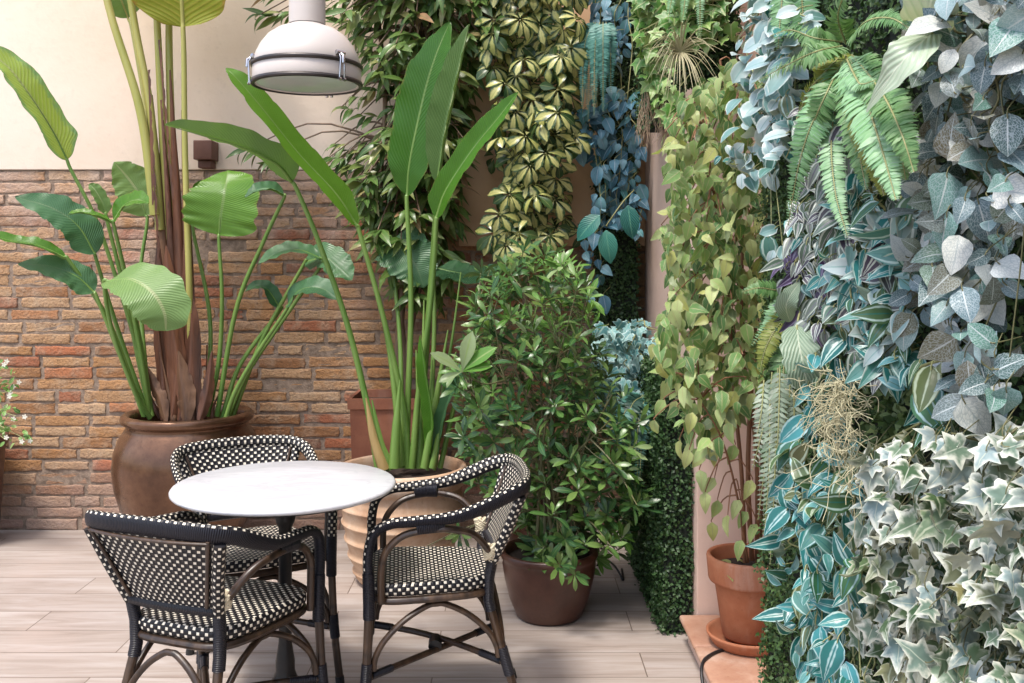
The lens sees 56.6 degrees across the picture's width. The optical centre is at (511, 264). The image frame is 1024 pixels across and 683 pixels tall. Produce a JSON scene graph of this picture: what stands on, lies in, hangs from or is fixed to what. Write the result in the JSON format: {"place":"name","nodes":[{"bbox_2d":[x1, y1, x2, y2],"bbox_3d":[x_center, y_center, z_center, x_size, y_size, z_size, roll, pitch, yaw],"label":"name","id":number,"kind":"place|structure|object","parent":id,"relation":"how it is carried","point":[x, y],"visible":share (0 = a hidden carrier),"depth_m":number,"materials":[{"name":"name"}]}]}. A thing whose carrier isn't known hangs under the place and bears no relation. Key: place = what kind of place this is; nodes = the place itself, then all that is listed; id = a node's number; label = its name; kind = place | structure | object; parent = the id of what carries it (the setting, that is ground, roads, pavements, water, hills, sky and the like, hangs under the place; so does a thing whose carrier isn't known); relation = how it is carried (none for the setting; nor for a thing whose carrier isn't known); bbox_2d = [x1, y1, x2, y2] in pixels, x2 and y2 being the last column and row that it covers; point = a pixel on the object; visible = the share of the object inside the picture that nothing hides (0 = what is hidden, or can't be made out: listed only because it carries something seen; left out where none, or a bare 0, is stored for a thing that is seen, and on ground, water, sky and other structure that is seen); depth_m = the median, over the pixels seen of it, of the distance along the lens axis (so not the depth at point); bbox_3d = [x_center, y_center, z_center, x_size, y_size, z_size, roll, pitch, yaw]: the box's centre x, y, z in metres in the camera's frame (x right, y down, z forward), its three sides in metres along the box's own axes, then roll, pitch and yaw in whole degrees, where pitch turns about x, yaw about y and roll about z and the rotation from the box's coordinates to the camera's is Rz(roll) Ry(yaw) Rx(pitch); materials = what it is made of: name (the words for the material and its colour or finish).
{"place":"outdoors","nodes":[
{"label":"outdoors","id":0,"kind":"place"},
{"bbox_2d":[245,0,362,97],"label":"pendant lamp","id":1,"kind":"object","parent":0,"point":[305,51],"visible":1,"depth_m":2.97,"materials":[{"name":"white metal"}]},
{"bbox_2d":[0,530,706,682],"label":"floor","id":2,"kind":"structure","parent":0,"point":[64,617],"depth_m":3.69,"materials":[{"name":"brown wood"}]},
{"bbox_2d":[0,432,8,518],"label":"square rim pot","id":3,"kind":"object","parent":2,"relation":"on","point":[2,454],"visible":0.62,"depth_m":4.96,"materials":[{"name":"brown ceramic"}]},
{"bbox_2d":[0,359,32,448],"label":"white flowered shrub","id":4,"kind":"object","parent":3,"relation":"on","point":[4,429],"visible":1,"depth_m":4.70,"materials":[{"name":"green plant"}]},
{"bbox_2d":[111,403,255,527],"bbox_3d":[-1.616,1.089,4.739,0.712,0.716,0.712,0,0,0],"label":"plant pot","id":5,"kind":"object","parent":2,"relation":"on","point":[143,483],"visible":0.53,"depth_m":4.45,"materials":[{"name":"brown ceramic"}]},
{"bbox_2d":[0,0,354,420],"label":"giant bird of paradise","id":6,"kind":"object","parent":5,"relation":"in","point":[158,297],"visible":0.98,"depth_m":4.63,"materials":[{"name":"green plant"}]},
{"bbox_2d":[84,509,328,682],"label":"wicker armchair","id":7,"kind":"object","parent":2,"relation":"on","point":[166,572],"visible":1,"depth_m":2.58,"materials":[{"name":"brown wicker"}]},
{"bbox_2d":[170,435,344,682],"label":"wicker armchair","id":8,"kind":"object","parent":2,"relation":"on","point":[188,460],"visible":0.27,"depth_m":3.47,"materials":[{"name":"brown wicker"}]},
{"bbox_2d":[168,461,395,682],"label":"bistro table","id":9,"kind":"object","parent":2,"relation":"on","point":[284,494],"visible":0.95,"depth_m":2.96,"materials":[{"name":"white stone"}]},
{"bbox_2d":[0,0,644,529],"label":"courtyard wall","id":10,"kind":"structure","parent":2,"relation":"on","point":[74,400],"depth_m":5.18,"materials":[{"name":"brick"}]},
{"bbox_2d":[193,140,217,168],"bbox_3d":[-1.649,-0.593,5.119,0.100,0.144,0.118,0,0,0],"label":"wall box","id":11,"kind":"object","parent":10,"relation":"attached to","point":[205,154],"visible":1,"depth_m":5.06,"materials":[{"name":"metal"}]},
{"bbox_2d":[589,0,641,425],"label":"hedge panel","id":12,"kind":"object","parent":10,"relation":"attached to","point":[621,292],"visible":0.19,"depth_m":4.99,"materials":[{"name":"green plant"}]},
{"bbox_2d":[347,389,415,458],"bbox_3d":[-0.643,1.060,4.950,0.368,0.775,0.368,0,0,0],"label":"square planter","id":13,"kind":"object","parent":2,"relation":"on","point":[383,406],"visible":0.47,"depth_m":4.78,"materials":[{"name":"ceramic"}]},
{"bbox_2d":[226,0,517,395],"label":"lance leaf fig","id":14,"kind":"object","parent":13,"relation":"in","point":[380,219],"visible":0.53,"depth_m":4.77,"materials":[{"name":"green plant"}]},
{"bbox_2d":[341,453,466,583],"bbox_3d":[-0.506,1.184,4.379,0.600,0.526,0.600,0,0,0],"label":"ringed pot","id":15,"kind":"object","parent":2,"relation":"on","point":[354,521],"visible":0.38,"depth_m":4.18,"materials":[{"name":"ceramic"}]},
{"bbox_2d":[165,22,518,470],"bbox_3d":[-0.727,-0.073,4.316,1.460,2.058,0.733,0,0,-5],"label":"green bird of paradise","id":16,"kind":"object","parent":15,"relation":"on","point":[424,101],"visible":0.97,"depth_m":4.29,"materials":[{"name":"green plant"}]},
{"bbox_2d":[360,453,530,682],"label":"wicker armchair","id":17,"kind":"object","parent":2,"relation":"on","point":[391,573],"visible":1,"depth_m":2.98,"materials":[{"name":"brown wicker"}]},
{"bbox_2d":[509,480,572,540],"bbox_3d":[0.131,1.274,4.720,0.370,0.345,0.370,0,0,0],"label":"floor pot","id":18,"kind":"object","parent":2,"relation":"on","point":[515,536],"visible":0.09,"depth_m":4.59,"materials":[{"name":"brown ceramic"}]},
{"bbox_2d":[474,0,594,494],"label":"umbrella tree","id":19,"kind":"object","parent":18,"relation":"on","point":[525,208],"visible":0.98,"depth_m":4.61,"materials":[{"name":"green plant"}]},
{"bbox_2d":[574,22,617,120],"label":"teal fern","id":20,"kind":"object","parent":19,"relation":"hanging from","point":[597,36],"visible":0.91,"depth_m":4.56,"materials":[{"name":"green plant"}]},
{"bbox_2d":[570,0,649,314],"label":"blue leaf plant","id":21,"kind":"object","parent":19,"relation":"hanging from","point":[604,144],"visible":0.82,"depth_m":4.79,"materials":[{"name":"blue plant"}]},
{"bbox_2d":[577,190,639,263],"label":"teal leaf plant","id":22,"kind":"object","parent":21,"relation":"hanging from","point":[588,225],"visible":1,"depth_m":4.60,"materials":[{"name":"teal plant"}]},
{"bbox_2d":[501,538,597,625],"bbox_3d":[0.153,1.310,3.930,0.406,0.275,0.406,0,0,0],"label":"glazed pot","id":23,"kind":"object","parent":2,"relation":"on","point":[538,596],"visible":0.66,"depth_m":3.79,"materials":[{"name":"brown ceramic"}]},
{"bbox_2d":[427,235,663,590],"bbox_3d":[0.081,0.616,3.911,1.151,1.470,0.830,0,0,0],"label":"bushy shrub","id":24,"kind":"object","parent":23,"relation":"in","point":[562,531],"visible":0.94,"depth_m":3.76,"materials":[{"name":"green plant"}]},
{"bbox_2d":[596,560,623,580],"bbox_3d":[0.492,1.419,4.464,0.090,0.060,0.234,0,0,-25],"label":"floor cable","id":25,"kind":"object","parent":2,"relation":"on","point":[619,573],"visible":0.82,"depth_m":4.39,"materials":[{"name":"black rubber"}]},
{"bbox_2d":[619,339,694,636],"bbox_3d":[0.630,0.921,4.323,0.188,1.093,1.296,0,0,0],"label":"hedge panel","id":26,"kind":"object","parent":2,"relation":"on","point":[658,558],"visible":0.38,"depth_m":3.73,"materials":[{"name":"green plant"}]},
{"bbox_2d":[588,318,656,437],"bbox_3d":[0.542,0.516,4.306,0.422,0.553,0.254,0,0,0],"label":"teal ivy","id":27,"kind":"object","parent":26,"relation":"attached to","point":[627,360],"visible":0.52,"depth_m":4.27,"materials":[{"name":"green plant"}]},
{"bbox_2d":[612,392,656,476],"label":"leafy plant","id":28,"kind":"object","parent":26,"relation":"attached to","point":[635,402],"visible":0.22,"depth_m":3.94,"materials":[{"name":"teal plant"}]},
{"bbox_2d":[645,1,767,614],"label":"side wall","id":29,"kind":"structure","parent":2,"relation":"on","point":[704,600],"depth_m":3.66,"materials":[{"name":"pink paint"}]},
{"bbox_2d":[632,0,684,138],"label":"hedge panel","id":30,"kind":"object","parent":29,"relation":"attached to","point":[652,125],"visible":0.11,"depth_m":4.29,"materials":[{"name":"green plant"}]},
{"bbox_2d":[626,0,744,128],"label":"green ivy","id":31,"kind":"object","parent":29,"relation":"attached to","point":[715,22],"visible":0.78,"depth_m":3.48,"materials":[{"name":"green plant"}]},
{"bbox_2d":[635,92,665,151],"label":"hanging roots","id":32,"kind":"object","parent":31,"relation":"hanging from","point":[646,117],"visible":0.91,"depth_m":3.85,"materials":[{"name":"brown plant"}]},
{"bbox_2d":[666,0,704,35],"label":"fern","id":33,"kind":"object","parent":31,"relation":"attached to","point":[687,3],"visible":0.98,"depth_m":3.36,"materials":[{"name":"teal plant"}]},
{"bbox_2d":[648,17,723,96],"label":"air plant","id":34,"kind":"object","parent":31,"relation":"attached to","point":[679,50],"visible":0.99,"depth_m":3.31,"materials":[{"name":"green plant"}]},
{"bbox_2d":[664,0,741,91],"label":"hedge panel","id":35,"kind":"object","parent":29,"relation":"attached to","point":[726,48],"visible":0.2,"depth_m":3.50,"materials":[{"name":"green plant"}]},
{"bbox_2d":[750,0,1023,682],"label":"hedge panel","id":36,"kind":"object","parent":29,"relation":"attached to","point":[779,664],"visible":0.15,"depth_m":2.25,"materials":[{"name":"green plant"}]},
{"bbox_2d":[742,280,787,408],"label":"fern","id":37,"kind":"object","parent":36,"relation":"attached to","point":[770,327],"visible":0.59,"depth_m":2.69,"materials":[{"name":"green plant"}]},
{"bbox_2d":[714,0,826,261],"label":"pale leaf plant","id":38,"kind":"object","parent":36,"relation":"attached to","point":[770,147],"visible":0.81,"depth_m":2.55,"materials":[{"name":"plant"}]},
{"bbox_2d":[751,366,802,568],"bbox_3d":[0.697,0.529,2.494,0.129,0.531,0.124,0,0,0],"label":"fern","id":39,"kind":"object","parent":36,"relation":"hanging from","point":[773,410],"visible":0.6,"depth_m":2.48,"materials":[{"name":"green plant"}]},
{"bbox_2d":[768,0,827,49],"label":"fern","id":40,"kind":"object","parent":36,"relation":"attached to","point":[775,8],"visible":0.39,"depth_m":2.37,"materials":[{"name":"teal plant"}]},
{"bbox_2d":[774,282,822,389],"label":"feather leaf plant","id":41,"kind":"object","parent":36,"relation":"attached to","point":[797,344],"visible":0.94,"depth_m":2.19,"materials":[{"name":"green plant"}]},
{"bbox_2d":[758,230,840,350],"bbox_3d":[0.700,0.064,2.328,0.151,0.301,0.528,0,0,0],"label":"dark purple plant","id":42,"kind":"object","parent":36,"relation":"attached to","point":[813,280],"visible":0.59,"depth_m":2.24,"materials":[{"name":"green plant"}]},
{"bbox_2d":[782,101,855,265],"bbox_3d":[0.702,-0.197,2.177,0.137,0.415,0.610,0,0,0],"label":"striped purple plant","id":43,"kind":"object","parent":36,"relation":"attached to","point":[809,215],"visible":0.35,"depth_m":2.12,"materials":[{"name":"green plant"}]},
{"bbox_2d":[775,356,887,550],"bbox_3d":[0.635,0.374,1.931,0.199,0.370,0.498,0,0,0],"label":"spanish moss","id":44,"kind":"object","parent":36,"relation":"attached to","point":[837,416],"visible":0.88,"depth_m":1.89,"materials":[{"name":"beige plant"}]},
{"bbox_2d":[752,0,919,237],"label":"fern","id":45,"kind":"object","parent":36,"relation":"attached to","point":[881,141],"visible":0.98,"depth_m":1.84,"materials":[{"name":"teal plant"}]},
{"bbox_2d":[745,346,949,682],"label":"striped blue plant","id":46,"kind":"object","parent":36,"relation":"attached to","point":[818,547],"visible":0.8,"depth_m":2.07,"materials":[{"name":"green plant"}]},
{"bbox_2d":[829,505,878,682],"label":"variegated ivy","id":47,"kind":"object","parent":36,"relation":"attached to","point":[855,633],"visible":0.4,"depth_m":1.91,"materials":[{"name":"green plant"}]},
{"bbox_2d":[815,172,921,402],"bbox_3d":[0.714,0.020,1.895,0.184,0.472,0.625,0,0,8],"label":"striped turquoise plant","id":48,"kind":"object","parent":36,"relation":"attached to","point":[870,275],"visible":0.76,"depth_m":1.77,"materials":[{"name":"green plant"}]},
{"bbox_2d":[866,0,958,111],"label":"arrow leaf plant","id":49,"kind":"object","parent":36,"relation":"attached to","point":[904,57],"visible":0.81,"depth_m":1.43,"materials":[{"name":"green plant"}]},
{"bbox_2d":[855,384,971,456],"bbox_3d":[0.750,0.298,1.798,0.063,0.170,0.500,0,0,0],"label":"moss patch","id":50,"kind":"object","parent":36,"relation":"attached to","point":[888,416],"visible":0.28,"depth_m":1.88,"materials":[{"name":"green plant"}]},
{"bbox_2d":[839,405,1023,682],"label":"variegated ivy","id":51,"kind":"object","parent":36,"relation":"attached to","point":[982,568],"visible":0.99,"depth_m":1.41,"materials":[{"name":"green plant"}]},
{"bbox_2d":[880,0,1023,434],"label":"net leaf plant","id":52,"kind":"object","parent":36,"relation":"attached to","point":[965,287],"visible":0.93,"depth_m":1.38,"materials":[{"name":"plant"}]},
{"bbox_2d":[679,615,767,682],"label":"tiled ledge","id":53,"kind":"object","parent":2,"relation":"on","point":[724,667],"visible":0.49,"depth_m":3.23,"materials":[{"name":"orange tile"}]},
{"bbox_2d":[700,648,723,682],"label":"ledge cable","id":54,"kind":"object","parent":53,"relation":"on","point":[706,657],"visible":1,"depth_m":3.20,"materials":[{"name":"black rubber"}]},
{"bbox_2d":[706,543,767,656],"bbox_3d":[0.835,1.180,3.360,0.293,0.316,0.293,0,0,0],"label":"clay pot","id":55,"kind":"object","parent":53,"relation":"on","point":[734,628],"visible":0.56,"depth_m":3.27,"materials":[{"name":"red ceramic"}]},
{"bbox_2d":[648,56,767,562],"bbox_3d":[0.704,0.163,3.232,0.530,1.803,0.578,0,0,0],"label":"heart-leaf climbing vine","id":56,"kind":"object","parent":55,"relation":"in","point":[694,312],"visible":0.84,"depth_m":3.09,"materials":[{"name":"green plant"}]}
]}

